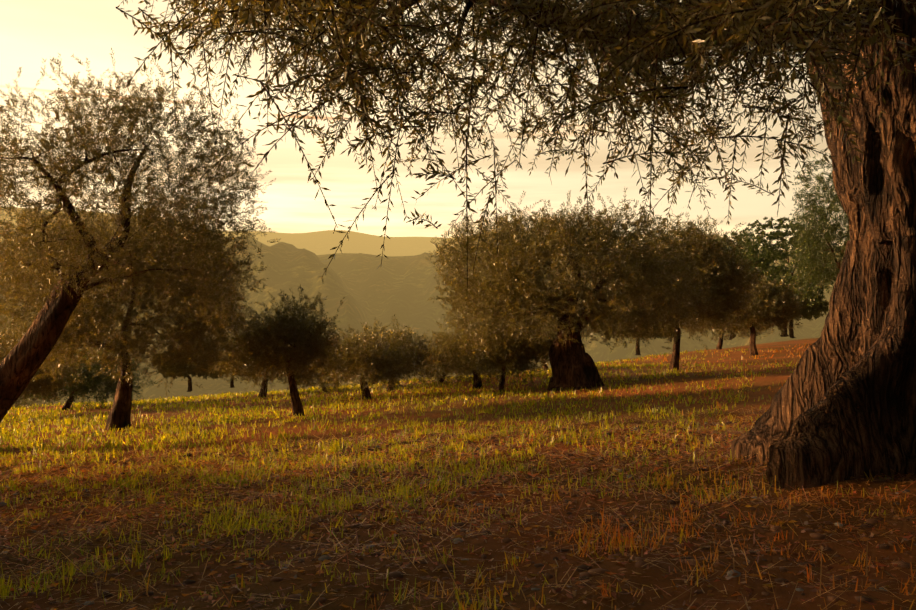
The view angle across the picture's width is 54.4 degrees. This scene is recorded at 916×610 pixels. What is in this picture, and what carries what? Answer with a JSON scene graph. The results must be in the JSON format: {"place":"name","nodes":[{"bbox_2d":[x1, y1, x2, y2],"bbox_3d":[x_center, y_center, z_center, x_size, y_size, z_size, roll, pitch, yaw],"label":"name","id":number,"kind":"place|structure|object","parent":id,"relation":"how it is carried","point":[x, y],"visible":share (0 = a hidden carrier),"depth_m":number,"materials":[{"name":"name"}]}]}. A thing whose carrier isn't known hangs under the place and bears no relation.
{"place":"outdoors","nodes":[
{"label":"outdoors","id":0,"kind":"place"},
{"bbox_2d":[0,0,847,249],"label":"sky","id":1,"kind":"structure","parent":0,"point":[31,31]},
{"bbox_2d":[0,206,915,609],"bbox_3d":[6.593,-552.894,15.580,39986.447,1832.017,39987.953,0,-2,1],"label":"ground","id":2,"kind":"structure","parent":0,"point":[402,282],"depth_m":8.57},
{"bbox_2d":[0,319,88,411],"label":"olive","id":3,"kind":"object","parent":2,"relation":"on","point":[43,385],"visible":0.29,"depth_m":29.83,"materials":[{"name":"green plant"}]},
{"bbox_2d":[19,342,157,410],"bbox_3d":[-15.755,2.991,36.169,6.636,3.192,6.548,0,-2,1],"label":"olive","id":4,"kind":"object","parent":2,"relation":"on","point":[93,383],"depth_m":35.08,"materials":[{"name":"green plant"}]},
{"bbox_2d":[0,175,270,430],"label":"olive","id":5,"kind":"object","parent":2,"relation":"on","point":[95,319],"depth_m":20.37,"materials":[{"name":"green plant"}]},
{"bbox_2d":[0,48,277,421],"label":"olive","id":6,"kind":"object","parent":2,"relation":"on","point":[124,112],"depth_m":16.74,"materials":[{"name":"green plant"}]},
{"bbox_2d":[152,345,215,391],"bbox_3d":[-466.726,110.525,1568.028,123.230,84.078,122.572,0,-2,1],"label":"olive","id":7,"kind":"object","parent":2,"relation":"on","point":[185,374],"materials":[{"name":"green plant"}]},
{"bbox_2d":[205,352,259,387],"bbox_3d":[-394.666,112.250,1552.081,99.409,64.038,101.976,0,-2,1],"label":"olive","id":8,"kind":"object","parent":2,"relation":"on","point":[216,373],"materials":[{"name":"green plant"}]},
{"bbox_2d":[208,319,317,397],"bbox_3d":[-7.540,2.220,35.394,4.566,3.560,4.949,0,-2,1],"label":"olive","id":9,"kind":"object","parent":2,"relation":"on","point":[235,369],"depth_m":34.35,"materials":[{"name":"green plant"}]},
{"bbox_2d":[209,284,354,415],"bbox_3d":[-4.456,1.325,22.765,3.362,3.612,3.412,0,-2,1],"label":"olive","id":10,"kind":"object","parent":2,"relation":"on","point":[288,328],"depth_m":22.17,"materials":[{"name":"green plant"}]},
{"bbox_2d":[282,361,358,393],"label":"olive","id":11,"kind":"object","parent":2,"relation":"on","point":[298,378],"depth_m":34.08,"materials":[{"name":"green plant"}]},
{"bbox_2d":[309,322,426,398],"bbox_3d":[-3.055,1.938,28.646,4.108,2.766,4.191,0,-2,1],"label":"olive","id":12,"kind":"object","parent":2,"relation":"on","point":[385,358],"depth_m":27.84,"materials":[{"name":"green plant"}]},
{"bbox_2d":[339,312,446,391],"bbox_3d":[-2.425,1.848,32.028,4.267,3.112,3.552,0,-2,1],"label":"olive","id":13,"kind":"object","parent":2,"relation":"on","point":[417,344],"depth_m":31.66,"materials":[{"name":"green plant"}]},
{"bbox_2d":[416,336,480,384],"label":"olive","id":14,"kind":"object","parent":2,"relation":"on","point":[424,337],"depth_m":35.15,"materials":[{"name":"green plant"}]},
{"bbox_2d":[0,344,915,609],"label":"grass","id":15,"kind":"structure","parent":2,"relation":"on","point":[244,477],"depth_m":9.41,"materials":[{"name":"green plant"}]},
{"bbox_2d":[0,419,915,609],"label":"soil clods","id":16,"kind":"object","parent":2,"relation":"on","point":[640,562],"visible":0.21,"depth_m":7.03,"materials":[{"name":"brown soil"}]},
{"bbox_2d":[414,319,534,390],"bbox_3d":[0.628,1.779,31.016,4.378,2.854,4.339,0,-2,1],"label":"olive","id":17,"kind":"object","parent":2,"relation":"on","point":[445,351],"depth_m":30.20,"materials":[{"name":"green plant"}]},
{"bbox_2d":[445,313,551,391],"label":"olive","id":18,"kind":"object","parent":2,"relation":"on","point":[496,351],"depth_m":27.80,"materials":[{"name":"green plant"}]},
{"bbox_2d":[114,0,915,490],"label":"olive","id":19,"kind":"object","parent":2,"relation":"on","point":[742,29],"depth_m":4.87,"materials":[{"name":"plant"}]},
{"bbox_2d":[150,0,909,195],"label":"olive fruit","id":20,"kind":"object","parent":19,"relation":"attached to","point":[839,117],"visible":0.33,"depth_m":4.14,"materials":[{"name":"green food"}]},
{"bbox_2d":[519,318,586,371],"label":"olive","id":21,"kind":"object","parent":2,"relation":"on","point":[549,339],"depth_m":37.92,"materials":[{"name":"green plant"}]},
{"bbox_2d":[427,188,736,390],"bbox_3d":[3.773,-0.303,28.106,8.520,6.516,9.758,2,-2,-43],"label":"olive","id":22,"kind":"object","parent":2,"relation":"on","point":[549,236],"depth_m":26.48,"materials":[{"name":"green plant"}]},
{"bbox_2d":[594,307,681,354],"bbox_3d":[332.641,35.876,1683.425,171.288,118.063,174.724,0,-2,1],"label":"olive","id":23,"kind":"object","parent":2,"relation":"on","point":[636,330],"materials":[{"name":"green plant"}]},
{"bbox_2d":[599,212,768,369],"bbox_3d":[8.600,-0.396,34.255,6.609,6.402,6.146,0,-2,1],"label":"olive","id":24,"kind":"object","parent":2,"relation":"on","point":[716,260],"depth_m":32.82,"materials":[{"name":"green plant"}]},
{"bbox_2d":[673,277,770,349],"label":"olive","id":25,"kind":"object","parent":2,"relation":"on","point":[728,335],"depth_m":57.11,"materials":[{"name":"green plant"}]},
{"bbox_2d":[704,267,806,355],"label":"olive","id":26,"kind":"object","parent":2,"relation":"on","point":[781,303],"depth_m":44.67,"materials":[{"name":"green plant"}]},
{"bbox_2d":[783,286,828,337],"bbox_3d":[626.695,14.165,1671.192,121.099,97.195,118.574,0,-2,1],"label":"olive","id":27,"kind":"object","parent":2,"relation":"on","point":[816,310],"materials":[{"name":"green plant"}]},
{"bbox_2d":[784,150,849,306],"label":"tree","id":28,"kind":"object","parent":2,"relation":"on","point":[831,228],"depth_m":92.49,"materials":[{"name":"green plant"}]},
{"bbox_2d":[841,225,849,249],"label":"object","id":29,"kind":"object","parent":2,"relation":"on","point":[846,239],"depth_m":63.59,"materials":[{"name":"green plant"}]},
{"bbox_2d":[702,231,779,339],"bbox_3d":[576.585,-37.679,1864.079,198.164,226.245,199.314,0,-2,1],"label":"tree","id":30,"kind":"object","parent":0,"point":[756,247],"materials":[{"name":"green plant"}]},
{"bbox_2d":[735,217,833,336],"bbox_3d":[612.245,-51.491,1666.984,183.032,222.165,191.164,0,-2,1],"label":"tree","id":31,"kind":"object","parent":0,"point":[774,252],"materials":[{"name":"green plant"}]}
]}

